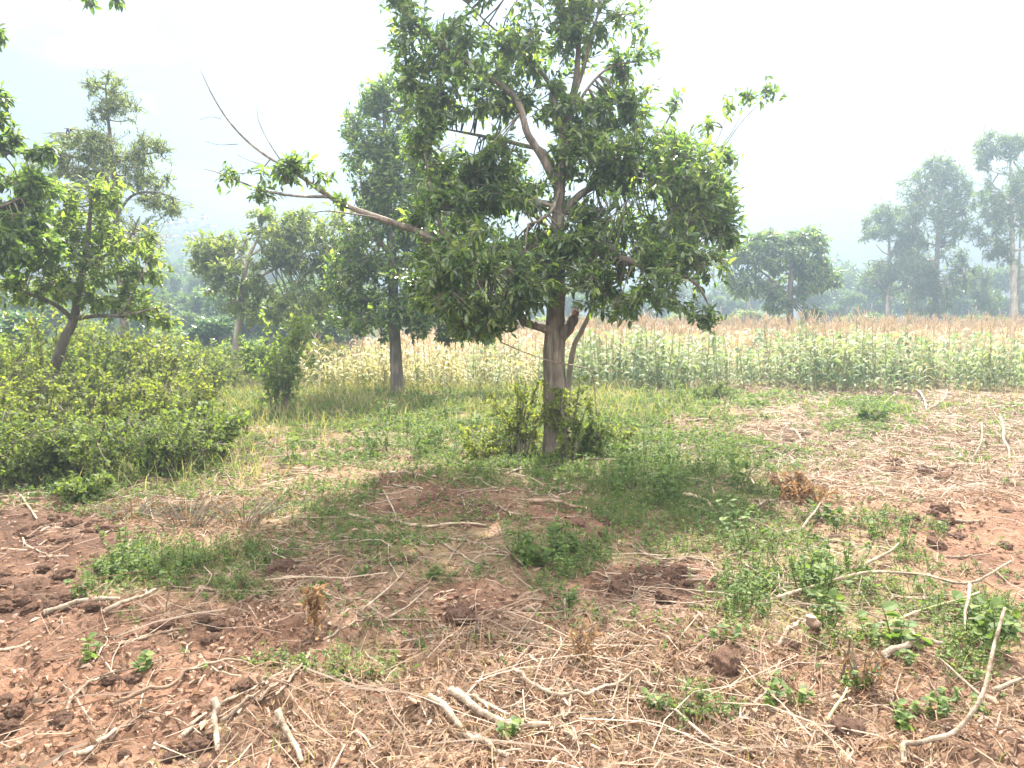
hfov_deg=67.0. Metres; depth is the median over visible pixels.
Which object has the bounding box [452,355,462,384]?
maize plant
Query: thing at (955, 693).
weed plant
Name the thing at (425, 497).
soil clod
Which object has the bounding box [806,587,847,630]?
weed plant
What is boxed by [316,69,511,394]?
tree
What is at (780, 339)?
maize plant
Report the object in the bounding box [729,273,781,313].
distant tree
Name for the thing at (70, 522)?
soil clod
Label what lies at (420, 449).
weed plant
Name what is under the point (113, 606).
stick
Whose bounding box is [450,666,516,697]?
stick
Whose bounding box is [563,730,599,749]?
stick
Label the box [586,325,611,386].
maize plant
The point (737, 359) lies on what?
maize plant
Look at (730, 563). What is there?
weed plant
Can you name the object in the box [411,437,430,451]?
weed plant
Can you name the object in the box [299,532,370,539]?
twig
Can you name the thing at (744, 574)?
weed plant
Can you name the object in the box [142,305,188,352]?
distant bush
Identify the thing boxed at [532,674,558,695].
twig
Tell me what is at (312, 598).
dry weed
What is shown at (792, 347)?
maize plant
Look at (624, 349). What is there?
maize plant
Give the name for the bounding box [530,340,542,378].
maize plant
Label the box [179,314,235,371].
distant bush
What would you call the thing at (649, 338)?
maize plant
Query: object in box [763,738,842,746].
twig
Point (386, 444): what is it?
weed plant
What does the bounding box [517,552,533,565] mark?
weed plant
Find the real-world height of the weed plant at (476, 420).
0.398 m
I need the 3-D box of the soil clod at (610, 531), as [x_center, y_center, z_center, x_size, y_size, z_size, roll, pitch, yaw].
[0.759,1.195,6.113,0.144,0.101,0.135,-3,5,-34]
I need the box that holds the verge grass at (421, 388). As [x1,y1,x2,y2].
[1,373,1023,431]
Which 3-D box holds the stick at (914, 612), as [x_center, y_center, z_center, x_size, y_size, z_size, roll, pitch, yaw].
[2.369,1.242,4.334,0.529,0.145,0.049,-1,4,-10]
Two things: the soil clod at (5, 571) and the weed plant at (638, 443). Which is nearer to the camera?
the soil clod at (5, 571)
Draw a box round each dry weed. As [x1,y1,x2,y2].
[86,487,171,524]
[132,477,244,531]
[196,493,287,531]
[293,583,329,640]
[563,619,601,662]
[762,465,841,505]
[836,642,888,688]
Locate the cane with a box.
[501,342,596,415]
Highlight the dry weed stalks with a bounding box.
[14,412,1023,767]
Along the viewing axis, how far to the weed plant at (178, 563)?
4.79 m
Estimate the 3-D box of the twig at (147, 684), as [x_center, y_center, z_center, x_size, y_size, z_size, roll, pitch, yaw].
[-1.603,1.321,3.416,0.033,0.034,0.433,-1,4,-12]
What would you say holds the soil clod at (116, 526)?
on the ground at (36, 756)
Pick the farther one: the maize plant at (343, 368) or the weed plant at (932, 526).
the maize plant at (343, 368)
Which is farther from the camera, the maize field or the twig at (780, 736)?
the maize field
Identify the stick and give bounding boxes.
[0,641,29,651]
[7,488,44,518]
[20,532,49,557]
[43,596,119,614]
[65,669,116,713]
[73,727,116,757]
[100,618,217,647]
[103,588,156,613]
[105,528,177,556]
[112,658,256,704]
[131,492,239,499]
[165,579,169,609]
[178,712,207,739]
[197,467,257,474]
[205,697,220,751]
[220,652,309,722]
[220,668,287,704]
[274,708,303,762]
[308,648,336,669]
[314,454,361,464]
[323,610,383,640]
[331,600,429,636]
[337,513,489,527]
[359,498,394,506]
[359,570,405,612]
[381,491,395,515]
[382,587,428,622]
[389,470,436,477]
[392,483,421,491]
[426,693,520,757]
[431,536,500,569]
[445,537,507,552]
[447,686,549,730]
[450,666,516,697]
[455,687,507,715]
[468,605,540,645]
[492,502,525,515]
[507,463,555,473]
[509,719,597,737]
[512,667,654,696]
[515,648,618,664]
[529,498,586,508]
[530,493,559,497]
[562,694,574,716]
[563,598,565,615]
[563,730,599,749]
[567,615,657,633]
[582,456,644,460]
[610,673,624,706]
[619,540,686,559]
[623,694,731,747]
[661,714,686,764]
[669,608,704,611]
[675,703,776,728]
[681,493,716,511]
[686,556,787,567]
[686,578,857,583]
[687,417,718,421]
[735,652,832,709]
[740,496,788,512]
[756,560,1011,606]
[774,603,827,646]
[778,527,862,545]
[783,424,809,439]
[802,502,820,530]
[826,687,850,721]
[840,635,854,685]
[862,617,897,635]
[863,465,896,477]
[863,539,899,566]
[881,637,942,657]
[899,592,979,619]
[899,607,1006,764]
[916,389,926,410]
[927,389,947,410]
[939,658,979,695]
[943,421,977,431]
[945,552,991,557]
[955,519,986,523]
[963,583,971,631]
[964,422,993,458]
[991,676,1023,692]
[998,416,1017,459]
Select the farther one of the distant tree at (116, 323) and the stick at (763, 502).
the distant tree at (116, 323)
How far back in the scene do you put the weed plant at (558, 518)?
6.02 m
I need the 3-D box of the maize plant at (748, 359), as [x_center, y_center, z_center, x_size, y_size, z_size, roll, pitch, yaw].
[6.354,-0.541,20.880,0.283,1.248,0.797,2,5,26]
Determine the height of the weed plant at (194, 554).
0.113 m
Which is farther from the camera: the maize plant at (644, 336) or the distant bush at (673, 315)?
the distant bush at (673, 315)
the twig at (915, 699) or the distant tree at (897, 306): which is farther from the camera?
the distant tree at (897, 306)
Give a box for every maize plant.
[277,335,313,384]
[297,343,308,386]
[299,343,317,388]
[300,338,318,385]
[301,350,319,388]
[305,333,333,380]
[312,338,323,381]
[314,348,329,381]
[317,342,339,386]
[317,354,326,388]
[322,339,346,381]
[323,357,342,389]
[330,342,348,387]
[330,346,356,382]
[333,357,353,386]
[339,344,354,376]
[346,352,362,383]
[350,339,376,385]
[350,355,368,386]
[356,337,380,387]
[358,344,380,380]
[362,356,382,386]
[364,353,374,379]
[370,343,386,380]
[370,344,388,385]
[372,351,389,380]
[378,342,389,387]
[384,349,389,387]
[402,342,416,374]
[402,350,411,387]
[403,344,431,387]
[403,355,415,384]
[403,363,415,387]
[407,343,426,382]
[409,347,426,385]
[411,346,424,381]
[412,351,432,385]
[417,342,443,382]
[419,339,441,382]
[425,357,438,387]
[430,344,454,385]
[436,349,448,385]
[438,345,462,384]
[438,364,448,387]
[440,353,461,384]
[444,350,458,383]
[448,351,465,383]
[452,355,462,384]
[456,365,466,386]
[460,362,476,388]
[467,342,478,384]
[470,349,495,383]
[471,359,483,388]
[473,345,497,383]
[474,352,496,388]
[477,353,490,386]
[479,346,500,383]
[485,344,504,382]
[489,355,503,381]
[490,352,505,387]
[490,353,509,387]
[491,347,506,379]
[491,355,509,386]
[502,353,519,388]
[506,339,529,383]
[512,353,525,382]
[513,349,524,379]
[514,350,533,382]
[516,364,525,382]
[524,362,537,384]
[525,359,532,381]
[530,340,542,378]
[531,344,542,385]
[532,350,542,386]
[532,361,542,383]
[568,316,594,379]
[572,356,584,386]
[573,339,602,383]
[573,357,580,385]
[574,319,602,385]
[574,332,593,382]
[576,328,595,377]
[582,339,601,386]
[584,351,598,386]
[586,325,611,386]
[588,337,611,380]
[593,321,624,385]
[594,342,607,381]
[596,316,629,385]
[601,344,618,385]
[607,326,635,379]
[609,320,633,377]
[609,328,632,384]
[614,340,637,383]
[621,344,644,388]
[622,309,648,385]
[623,317,654,386]
[624,343,640,382]
[625,316,659,381]
[631,312,666,386]
[634,345,653,385]
[637,346,656,387]
[638,324,655,383]
[640,316,671,387]
[640,334,663,387]
[644,326,669,386]
[647,321,668,375]
[651,319,684,390]
[655,324,675,379]
[655,334,671,387]
[663,335,694,385]
[664,319,696,380]
[666,328,689,387]
[668,327,693,379]
[671,339,690,383]
[679,331,697,388]
[679,345,704,386]
[687,332,718,380]
[691,348,705,384]
[692,325,721,387]
[694,330,715,380]
[697,338,719,378]
[699,342,715,383]
[701,318,732,385]
[709,327,739,384]
[710,346,728,384]
[711,353,719,381]
[718,346,735,382]
[721,351,733,385]
[729,334,753,388]
[730,341,747,386]
[731,344,750,381]
[734,336,763,384]
[738,349,749,383]
[741,342,753,384]
[747,358,756,386]
[751,344,766,386]
[752,327,785,384]
[752,346,765,383]
[754,329,784,384]
[754,335,781,383]
[760,317,802,384]
[760,344,776,388]
[762,354,783,384]
[764,328,785,380]
[768,330,794,387]
[771,353,785,384]
[773,359,792,388]
[776,320,808,378]
[776,332,805,386]
[782,324,817,387]
[786,358,799,389]
[791,345,809,383]
[794,322,828,391]
[794,338,816,382]
[795,325,834,389]
[795,335,819,385]
[796,326,832,388]
[797,347,820,384]
[801,319,835,388]
[806,327,825,386]
[813,329,827,380]
[817,344,832,383]
[818,322,846,387]
[819,321,850,386]
[819,323,841,387]
[822,318,850,384]
[824,325,860,391]
[826,317,861,390]
[828,323,857,384]
[833,332,855,387]
[834,335,861,387]
[836,345,865,389]
[837,352,859,382]
[845,314,884,390]
[847,327,876,387]
[848,314,876,382]
[850,323,874,382]
[852,348,862,380]
[853,315,895,391]
[854,336,873,382]
[855,326,891,387]
[856,329,881,381]
[857,347,879,386]
[863,315,903,391]
[867,323,895,382]
[877,320,908,379]
[877,338,908,389]
[878,325,897,385]
[883,323,919,389]
[887,344,895,386]
[888,352,919,392]
[890,339,913,389]
[893,340,919,391]
[901,335,919,374]
[902,327,928,385]
[904,356,921,387]
[906,327,941,385]
[908,322,933,376]
[911,327,943,384]
[911,333,936,389]
[913,357,935,390]
[915,353,939,386]
[916,330,942,383]
[916,352,929,387]
[929,320,967,381]
[932,322,962,385]
[933,344,959,387]
[942,356,957,391]
[947,344,970,383]
[948,337,981,390]
[948,344,963,384]
[950,344,971,391]
[958,332,986,385]
[959,341,985,385]
[961,341,973,385]
[967,321,1011,385]
[968,339,991,390]
[970,330,1008,389]
[971,319,1008,388]
[972,320,986,374]
[972,339,993,390]
[985,348,1002,389]
[987,341,1004,382]
[995,325,1023,384]
[995,344,1009,384]
[995,350,1005,388]
[997,351,1023,390]
[999,344,1023,388]
[1001,334,1019,385]
[1001,341,1018,378]
[1006,339,1023,388]
[1007,350,1019,387]
[1016,333,1023,386]
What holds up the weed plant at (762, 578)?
on the ground at (36, 756)
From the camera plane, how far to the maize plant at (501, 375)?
20.01 m
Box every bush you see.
[0,309,48,352]
[0,325,77,375]
[41,312,115,356]
[50,326,118,381]
[140,336,196,375]
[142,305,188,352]
[164,336,230,377]
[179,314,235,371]
[181,347,239,387]
[212,336,266,376]
[229,333,284,380]
[230,299,313,373]
[294,330,348,373]
[300,310,350,360]
[523,316,566,330]
[582,315,604,327]
[662,303,694,327]
[706,306,740,324]
[728,299,768,325]
[757,314,785,325]
[827,306,871,326]
[867,303,884,322]
[951,306,993,328]
[992,308,1009,325]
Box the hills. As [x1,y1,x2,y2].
[27,234,948,365]
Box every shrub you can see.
[0,300,112,406]
[0,311,12,341]
[0,320,55,421]
[0,339,36,444]
[0,350,92,456]
[0,403,91,489]
[1,394,159,480]
[4,328,164,421]
[46,360,191,448]
[53,470,119,503]
[76,310,181,392]
[101,403,234,476]
[104,328,206,417]
[144,362,231,433]
[157,334,247,398]
[163,388,253,459]
[211,352,244,389]
[457,423,509,458]
[476,375,571,456]
[539,373,593,459]
[567,408,618,456]
[598,420,638,445]
[683,381,737,399]
[852,401,899,422]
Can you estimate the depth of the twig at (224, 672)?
3.53 m
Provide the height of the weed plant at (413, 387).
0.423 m
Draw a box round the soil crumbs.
[0,424,1023,767]
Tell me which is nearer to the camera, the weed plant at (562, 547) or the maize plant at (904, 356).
the weed plant at (562, 547)
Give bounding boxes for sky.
[0,0,1023,319]
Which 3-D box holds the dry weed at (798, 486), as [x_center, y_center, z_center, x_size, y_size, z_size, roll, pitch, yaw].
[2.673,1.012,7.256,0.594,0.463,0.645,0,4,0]
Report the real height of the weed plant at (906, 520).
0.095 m
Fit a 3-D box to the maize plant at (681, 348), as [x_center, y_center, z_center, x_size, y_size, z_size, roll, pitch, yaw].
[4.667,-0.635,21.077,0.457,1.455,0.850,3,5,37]
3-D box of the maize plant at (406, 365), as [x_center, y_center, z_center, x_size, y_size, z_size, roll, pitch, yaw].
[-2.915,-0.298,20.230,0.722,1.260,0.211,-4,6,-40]
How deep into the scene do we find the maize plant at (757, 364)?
21.69 m
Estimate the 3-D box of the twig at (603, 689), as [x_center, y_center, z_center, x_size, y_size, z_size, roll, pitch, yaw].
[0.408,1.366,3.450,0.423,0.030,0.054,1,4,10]
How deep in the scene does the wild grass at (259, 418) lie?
11.14 m
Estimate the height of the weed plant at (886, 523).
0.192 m
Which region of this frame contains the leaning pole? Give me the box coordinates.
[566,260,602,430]
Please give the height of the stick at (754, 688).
0.032 m
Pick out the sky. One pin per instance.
(872, 88)
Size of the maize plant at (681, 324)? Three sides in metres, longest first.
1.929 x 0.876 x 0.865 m
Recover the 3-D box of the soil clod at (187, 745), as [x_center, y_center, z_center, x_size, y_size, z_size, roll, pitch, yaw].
[-1.248,1.429,3.019,0.104,0.083,0.114,3,5,33]
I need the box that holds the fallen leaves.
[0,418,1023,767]
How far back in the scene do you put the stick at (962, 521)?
6.52 m
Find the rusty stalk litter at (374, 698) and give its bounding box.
[0,406,1023,767]
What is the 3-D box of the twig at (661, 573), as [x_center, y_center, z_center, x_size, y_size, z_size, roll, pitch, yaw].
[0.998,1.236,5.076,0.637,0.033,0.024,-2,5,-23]
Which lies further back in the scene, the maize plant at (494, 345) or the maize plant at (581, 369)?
the maize plant at (494, 345)
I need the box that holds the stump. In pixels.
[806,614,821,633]
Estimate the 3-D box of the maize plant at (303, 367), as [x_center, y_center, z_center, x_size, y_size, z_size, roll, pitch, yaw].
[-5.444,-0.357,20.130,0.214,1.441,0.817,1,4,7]
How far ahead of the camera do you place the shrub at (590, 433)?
9.63 m
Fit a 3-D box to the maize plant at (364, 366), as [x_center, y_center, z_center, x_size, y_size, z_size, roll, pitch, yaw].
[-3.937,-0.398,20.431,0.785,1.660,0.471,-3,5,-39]
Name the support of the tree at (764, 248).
on the ground at (36, 756)
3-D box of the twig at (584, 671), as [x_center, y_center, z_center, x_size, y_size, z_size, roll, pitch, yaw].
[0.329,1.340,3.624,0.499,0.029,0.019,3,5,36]
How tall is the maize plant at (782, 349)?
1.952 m
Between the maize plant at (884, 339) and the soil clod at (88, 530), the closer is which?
the soil clod at (88, 530)
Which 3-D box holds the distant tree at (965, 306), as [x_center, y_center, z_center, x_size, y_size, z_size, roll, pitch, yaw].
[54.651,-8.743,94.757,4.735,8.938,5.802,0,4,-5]
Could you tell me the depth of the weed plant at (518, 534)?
5.47 m
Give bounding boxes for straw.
[0,382,1023,510]
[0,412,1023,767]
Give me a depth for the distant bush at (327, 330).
35.25 m
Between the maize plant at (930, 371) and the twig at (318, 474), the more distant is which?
the maize plant at (930, 371)
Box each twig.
[57,679,92,721]
[79,635,126,643]
[93,634,107,661]
[96,652,114,673]
[99,651,198,676]
[105,700,190,743]
[132,629,156,640]
[139,660,163,708]
[142,708,206,736]
[154,668,193,672]
[197,535,277,553]
[197,651,221,684]
[197,653,239,676]
[219,527,261,536]
[258,536,291,563]
[259,463,299,468]
[272,467,316,471]
[273,472,322,478]
[289,547,320,549]
[294,539,344,543]
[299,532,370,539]
[304,539,370,550]
[305,472,334,478]
[307,553,345,560]
[316,496,383,509]
[356,487,413,493]
[358,542,393,561]
[381,486,422,488]
[388,545,398,576]
[401,550,437,563]
[429,481,471,490]
[430,655,470,677]
[457,486,498,494]
[480,634,509,655]
[480,684,553,708]
[489,685,535,709]
[492,644,521,678]
[500,543,534,580]
[515,650,537,661]
[517,637,547,662]
[518,679,563,712]
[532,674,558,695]
[538,658,628,684]
[541,708,630,719]
[561,684,637,693]
[562,704,616,739]
[565,684,619,699]
[573,585,668,614]
[588,656,626,674]
[589,575,655,591]
[591,670,667,705]
[591,699,625,730]
[593,656,616,666]
[599,667,622,671]
[600,694,688,713]
[607,582,692,605]
[607,658,707,692]
[612,651,651,660]
[614,598,714,606]
[616,641,654,646]
[617,629,649,663]
[626,670,631,728]
[627,683,672,699]
[634,583,709,598]
[639,568,703,575]
[642,556,741,568]
[646,561,728,587]
[651,668,665,694]
[673,543,688,562]
[686,561,743,573]
[699,575,799,588]
[730,585,812,614]
[763,577,786,603]
[763,725,787,749]
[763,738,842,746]
[769,593,848,608]
[770,612,840,618]
[774,604,805,621]
[797,689,888,706]
[800,721,869,735]
[820,609,881,618]
[823,597,869,605]
[823,719,842,767]
[835,692,892,709]
[838,592,923,600]
[838,593,918,604]
[854,607,960,615]
[870,450,922,455]
[892,672,901,701]
[894,449,924,455]
[901,687,954,719]
[922,713,949,728]
[926,677,964,710]
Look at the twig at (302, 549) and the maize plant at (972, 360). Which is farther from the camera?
the maize plant at (972, 360)
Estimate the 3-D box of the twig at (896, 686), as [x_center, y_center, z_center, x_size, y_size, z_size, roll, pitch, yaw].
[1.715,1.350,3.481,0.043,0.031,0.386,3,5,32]
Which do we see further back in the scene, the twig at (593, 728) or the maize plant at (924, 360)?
the maize plant at (924, 360)
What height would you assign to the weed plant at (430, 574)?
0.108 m
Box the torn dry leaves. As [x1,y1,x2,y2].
[1,410,1023,767]
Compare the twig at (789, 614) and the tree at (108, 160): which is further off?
the tree at (108, 160)
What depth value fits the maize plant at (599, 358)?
21.42 m
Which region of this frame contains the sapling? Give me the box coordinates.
[238,306,319,412]
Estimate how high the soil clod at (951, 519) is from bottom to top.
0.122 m
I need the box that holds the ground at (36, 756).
[0,358,1023,767]
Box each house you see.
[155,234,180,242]
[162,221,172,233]
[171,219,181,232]
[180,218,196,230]
[186,230,196,237]
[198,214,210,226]
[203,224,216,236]
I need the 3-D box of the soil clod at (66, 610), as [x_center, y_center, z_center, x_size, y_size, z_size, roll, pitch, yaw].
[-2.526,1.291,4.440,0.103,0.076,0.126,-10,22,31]
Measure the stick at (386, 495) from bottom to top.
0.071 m
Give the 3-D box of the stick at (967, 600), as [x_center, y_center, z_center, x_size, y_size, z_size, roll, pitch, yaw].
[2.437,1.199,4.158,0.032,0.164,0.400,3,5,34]
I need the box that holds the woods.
[2,223,945,346]
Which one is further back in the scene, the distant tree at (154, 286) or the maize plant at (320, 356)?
the distant tree at (154, 286)
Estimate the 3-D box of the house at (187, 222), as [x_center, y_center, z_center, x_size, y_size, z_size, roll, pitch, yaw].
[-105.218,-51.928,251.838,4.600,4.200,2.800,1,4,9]
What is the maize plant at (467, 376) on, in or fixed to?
on the ground at (36, 756)
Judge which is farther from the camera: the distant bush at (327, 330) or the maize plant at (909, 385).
the distant bush at (327, 330)
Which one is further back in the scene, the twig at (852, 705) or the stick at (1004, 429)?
the stick at (1004, 429)
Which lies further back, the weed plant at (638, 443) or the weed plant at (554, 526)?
the weed plant at (638, 443)
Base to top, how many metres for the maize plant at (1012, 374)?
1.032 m
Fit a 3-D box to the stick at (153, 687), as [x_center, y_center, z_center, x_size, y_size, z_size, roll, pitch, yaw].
[-1.467,1.305,3.467,0.594,0.054,0.161,-3,5,-33]
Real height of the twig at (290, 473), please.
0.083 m
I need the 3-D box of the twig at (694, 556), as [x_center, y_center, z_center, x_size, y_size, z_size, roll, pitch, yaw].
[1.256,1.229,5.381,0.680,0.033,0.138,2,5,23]
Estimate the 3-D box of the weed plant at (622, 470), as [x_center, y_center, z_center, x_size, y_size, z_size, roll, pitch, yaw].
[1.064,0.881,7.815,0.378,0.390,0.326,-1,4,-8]
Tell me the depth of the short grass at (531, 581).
4.97 m
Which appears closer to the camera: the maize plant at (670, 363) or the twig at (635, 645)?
the twig at (635, 645)
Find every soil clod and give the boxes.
[0,566,12,577]
[0,578,11,588]
[0,589,31,607]
[0,600,15,613]
[0,692,13,703]
[0,718,20,735]
[2,702,27,718]
[12,576,53,595]
[13,521,42,535]
[20,530,42,538]
[20,602,39,616]
[24,698,32,705]
[32,517,46,522]
[32,564,51,573]
[38,520,52,526]
[42,599,63,611]
[42,695,57,703]
[47,512,70,523]
[48,711,74,730]
[49,588,75,602]
[51,566,76,580]
[56,536,72,543]
[61,593,78,602]
[62,516,81,528]
[63,604,76,612]
[71,584,86,592]
[80,528,94,532]
[84,519,103,526]
[84,602,103,612]
[95,524,110,532]
[101,674,120,686]
[107,524,124,531]
[117,748,131,761]
[121,671,142,684]
[145,621,170,632]
[160,750,179,762]
[167,618,177,626]
[175,738,201,757]
[192,736,213,752]
[194,614,210,624]
[199,760,217,767]
[200,632,223,646]
[205,622,224,631]
[229,678,251,693]
[230,750,244,763]
[264,565,276,575]
[267,558,298,572]
[297,566,321,575]
[398,555,415,563]
[417,492,438,504]
[445,606,475,627]
[565,517,586,528]
[597,529,613,536]
[598,517,609,521]
[608,579,622,591]
[612,582,632,599]
[615,573,628,582]
[624,574,641,581]
[634,564,655,575]
[653,589,678,604]
[658,560,668,567]
[661,563,687,574]
[662,569,680,579]
[669,579,679,585]
[682,580,693,586]
[706,645,742,676]
[753,522,767,529]
[782,638,800,653]
[830,714,870,741]
[886,457,902,465]
[889,468,899,473]
[906,512,921,521]
[916,464,927,468]
[917,468,933,476]
[925,508,938,515]
[926,536,947,550]
[929,467,942,471]
[929,503,950,512]
[933,472,951,480]
[935,516,956,525]
[948,531,964,540]
[952,465,964,468]
[998,506,1016,513]
[998,541,1013,550]
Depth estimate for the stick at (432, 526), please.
6.38 m
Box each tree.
[0,0,126,286]
[0,171,183,421]
[0,285,85,352]
[0,288,54,329]
[11,67,195,373]
[63,278,131,352]
[95,263,188,321]
[114,266,182,308]
[114,285,210,332]
[128,297,186,337]
[138,247,196,294]
[165,284,211,325]
[181,203,366,378]
[183,269,240,317]
[196,280,303,345]
[200,0,786,457]
[200,278,250,346]
[239,247,293,298]
[264,276,328,371]
[285,274,359,360]
[297,282,376,348]
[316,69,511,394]
[525,286,545,319]
[565,280,587,322]
[579,295,620,324]
[617,284,655,327]
[646,281,693,328]
[685,290,715,323]
[706,280,745,315]
[710,222,845,332]
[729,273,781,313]
[800,289,836,323]
[821,265,864,318]
[824,251,897,315]
[824,291,869,317]
[847,278,897,320]
[855,197,924,323]
[874,281,908,313]
[883,149,982,321]
[891,290,931,324]
[899,232,939,324]
[939,264,1023,304]
[940,283,979,325]
[960,248,1009,315]
[960,265,1023,316]
[964,125,1023,320]
[973,288,1007,316]
[1005,268,1023,318]
[1014,205,1023,322]
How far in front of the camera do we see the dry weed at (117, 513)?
6.49 m
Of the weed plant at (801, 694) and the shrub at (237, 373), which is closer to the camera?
the weed plant at (801, 694)
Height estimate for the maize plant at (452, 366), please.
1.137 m
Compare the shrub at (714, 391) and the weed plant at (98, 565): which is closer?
the weed plant at (98, 565)
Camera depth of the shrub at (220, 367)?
16.46 m
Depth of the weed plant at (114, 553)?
5.07 m
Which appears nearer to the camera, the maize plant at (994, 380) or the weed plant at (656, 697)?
the weed plant at (656, 697)
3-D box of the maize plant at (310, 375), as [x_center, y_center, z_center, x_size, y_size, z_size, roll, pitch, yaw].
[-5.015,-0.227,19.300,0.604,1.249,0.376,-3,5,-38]
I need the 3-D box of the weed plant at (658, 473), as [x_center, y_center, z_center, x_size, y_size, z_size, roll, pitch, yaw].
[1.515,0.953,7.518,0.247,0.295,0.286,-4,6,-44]
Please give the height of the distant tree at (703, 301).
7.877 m
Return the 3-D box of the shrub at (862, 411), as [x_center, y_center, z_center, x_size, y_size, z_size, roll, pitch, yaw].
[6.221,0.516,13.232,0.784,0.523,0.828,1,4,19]
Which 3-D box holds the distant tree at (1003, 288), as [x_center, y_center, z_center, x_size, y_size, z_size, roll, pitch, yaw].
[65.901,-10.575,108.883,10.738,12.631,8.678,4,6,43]
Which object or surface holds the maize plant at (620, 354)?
on the ground at (36, 756)
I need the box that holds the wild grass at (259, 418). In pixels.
[0,363,385,495]
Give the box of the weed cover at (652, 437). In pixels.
[0,383,1023,734]
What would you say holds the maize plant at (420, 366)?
on the ground at (36, 756)
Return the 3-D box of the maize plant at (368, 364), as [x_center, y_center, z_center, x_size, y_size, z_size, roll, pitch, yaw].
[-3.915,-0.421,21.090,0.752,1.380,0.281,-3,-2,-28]
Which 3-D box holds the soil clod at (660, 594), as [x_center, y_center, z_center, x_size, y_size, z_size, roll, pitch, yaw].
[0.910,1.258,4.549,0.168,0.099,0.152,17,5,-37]
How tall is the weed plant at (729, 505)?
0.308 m
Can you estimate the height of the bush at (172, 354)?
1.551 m
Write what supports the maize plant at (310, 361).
on the ground at (36, 756)
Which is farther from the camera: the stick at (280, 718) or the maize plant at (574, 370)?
the maize plant at (574, 370)
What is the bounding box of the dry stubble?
[697,385,1023,486]
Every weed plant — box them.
[63,570,94,599]
[80,632,103,662]
[92,559,110,569]
[94,525,130,553]
[96,553,121,579]
[108,542,130,568]
[111,543,127,561]
[113,569,127,582]
[115,535,149,574]
[120,539,142,567]
[123,558,150,573]
[130,551,162,582]
[130,650,154,672]
[145,558,164,576]
[151,545,179,570]
[159,560,185,587]
[160,544,195,577]
[175,552,196,564]
[187,548,203,565]
[266,432,299,465]
[354,425,380,452]
[354,564,371,576]
[366,384,378,399]
[368,397,382,411]
[368,419,393,448]
[378,408,391,426]
[379,400,397,417]
[400,428,421,456]
[404,382,419,395]
[405,413,421,436]
[406,441,424,458]
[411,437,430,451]
[415,420,434,442]
[417,394,429,407]
[421,422,443,444]
[424,563,440,578]
[433,424,452,448]
[434,397,451,413]
[450,388,465,409]
[455,415,472,432]
[468,410,490,430]
[491,417,511,429]
[496,715,523,739]
[499,525,524,555]
[505,521,532,569]
[511,533,524,559]
[515,543,534,561]
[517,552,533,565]
[520,525,551,565]
[531,546,554,565]
[531,558,540,565]
[546,522,562,538]
[547,530,565,554]
[550,542,569,556]
[554,515,567,532]
[554,544,579,581]
[557,580,580,607]
[563,521,578,538]
[566,524,586,552]
[574,453,590,469]
[582,470,601,492]
[595,535,612,564]
[599,461,632,496]
[602,440,635,468]
[602,452,637,488]
[604,443,631,469]
[609,437,633,463]
[618,454,650,492]
[620,468,639,491]
[627,449,645,474]
[630,440,655,460]
[632,438,648,455]
[636,475,665,503]
[641,687,674,712]
[643,384,654,397]
[652,468,693,507]
[653,393,672,414]
[653,447,680,471]
[653,468,676,499]
[655,467,684,493]
[657,463,692,496]
[662,375,681,388]
[663,465,691,492]
[666,381,683,397]
[667,447,682,465]
[686,452,706,472]
[695,472,716,498]
[703,451,723,472]
[708,623,743,644]
[711,552,734,585]
[712,453,748,483]
[715,571,739,613]
[716,494,754,527]
[717,396,733,412]
[718,447,735,467]
[719,509,772,553]
[721,388,732,403]
[722,557,749,591]
[725,452,760,492]
[734,545,763,572]
[736,566,767,603]
[738,575,771,619]
[745,569,772,595]
[748,555,760,570]
[753,595,772,617]
[756,564,778,588]
[758,477,780,512]
[760,539,788,564]
[762,679,783,706]
[770,670,784,689]
[781,682,816,707]
[783,538,824,592]
[795,559,813,579]
[796,564,823,602]
[797,524,832,562]
[799,564,815,589]
[805,563,844,589]
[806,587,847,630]
[807,498,841,522]
[808,548,852,583]
[811,584,829,604]
[812,550,869,598]
[821,506,845,533]
[824,559,851,585]
[839,527,876,573]
[839,668,875,688]
[847,514,871,526]
[854,610,892,643]
[857,502,887,539]
[861,569,892,594]
[864,519,882,538]
[876,600,932,652]
[880,516,899,536]
[890,698,915,731]
[891,708,912,725]
[894,648,918,664]
[895,534,914,545]
[898,525,923,550]
[899,515,914,523]
[908,695,954,717]
[926,519,946,532]
[927,686,963,702]
[929,515,949,539]
[933,696,952,718]
[951,590,1005,631]
[954,666,985,684]
[968,692,992,715]
[971,595,1023,655]
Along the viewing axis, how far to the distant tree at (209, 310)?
49.70 m
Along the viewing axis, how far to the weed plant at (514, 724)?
3.03 m
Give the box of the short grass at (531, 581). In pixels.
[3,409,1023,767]
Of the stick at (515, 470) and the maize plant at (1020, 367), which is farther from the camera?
the maize plant at (1020, 367)
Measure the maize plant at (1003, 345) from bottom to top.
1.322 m
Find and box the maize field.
[312,306,1023,383]
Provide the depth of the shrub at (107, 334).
17.56 m
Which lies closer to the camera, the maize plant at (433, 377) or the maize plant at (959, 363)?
the maize plant at (433, 377)
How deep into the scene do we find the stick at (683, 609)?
4.35 m
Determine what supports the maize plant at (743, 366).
on the ground at (36, 756)
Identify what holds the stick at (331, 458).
on the ground at (36, 756)
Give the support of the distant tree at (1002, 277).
on the ground at (36, 756)
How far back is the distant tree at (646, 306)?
93.83 m
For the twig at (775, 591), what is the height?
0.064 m
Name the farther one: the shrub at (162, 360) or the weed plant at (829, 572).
the shrub at (162, 360)
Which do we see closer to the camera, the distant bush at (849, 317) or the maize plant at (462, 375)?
the maize plant at (462, 375)

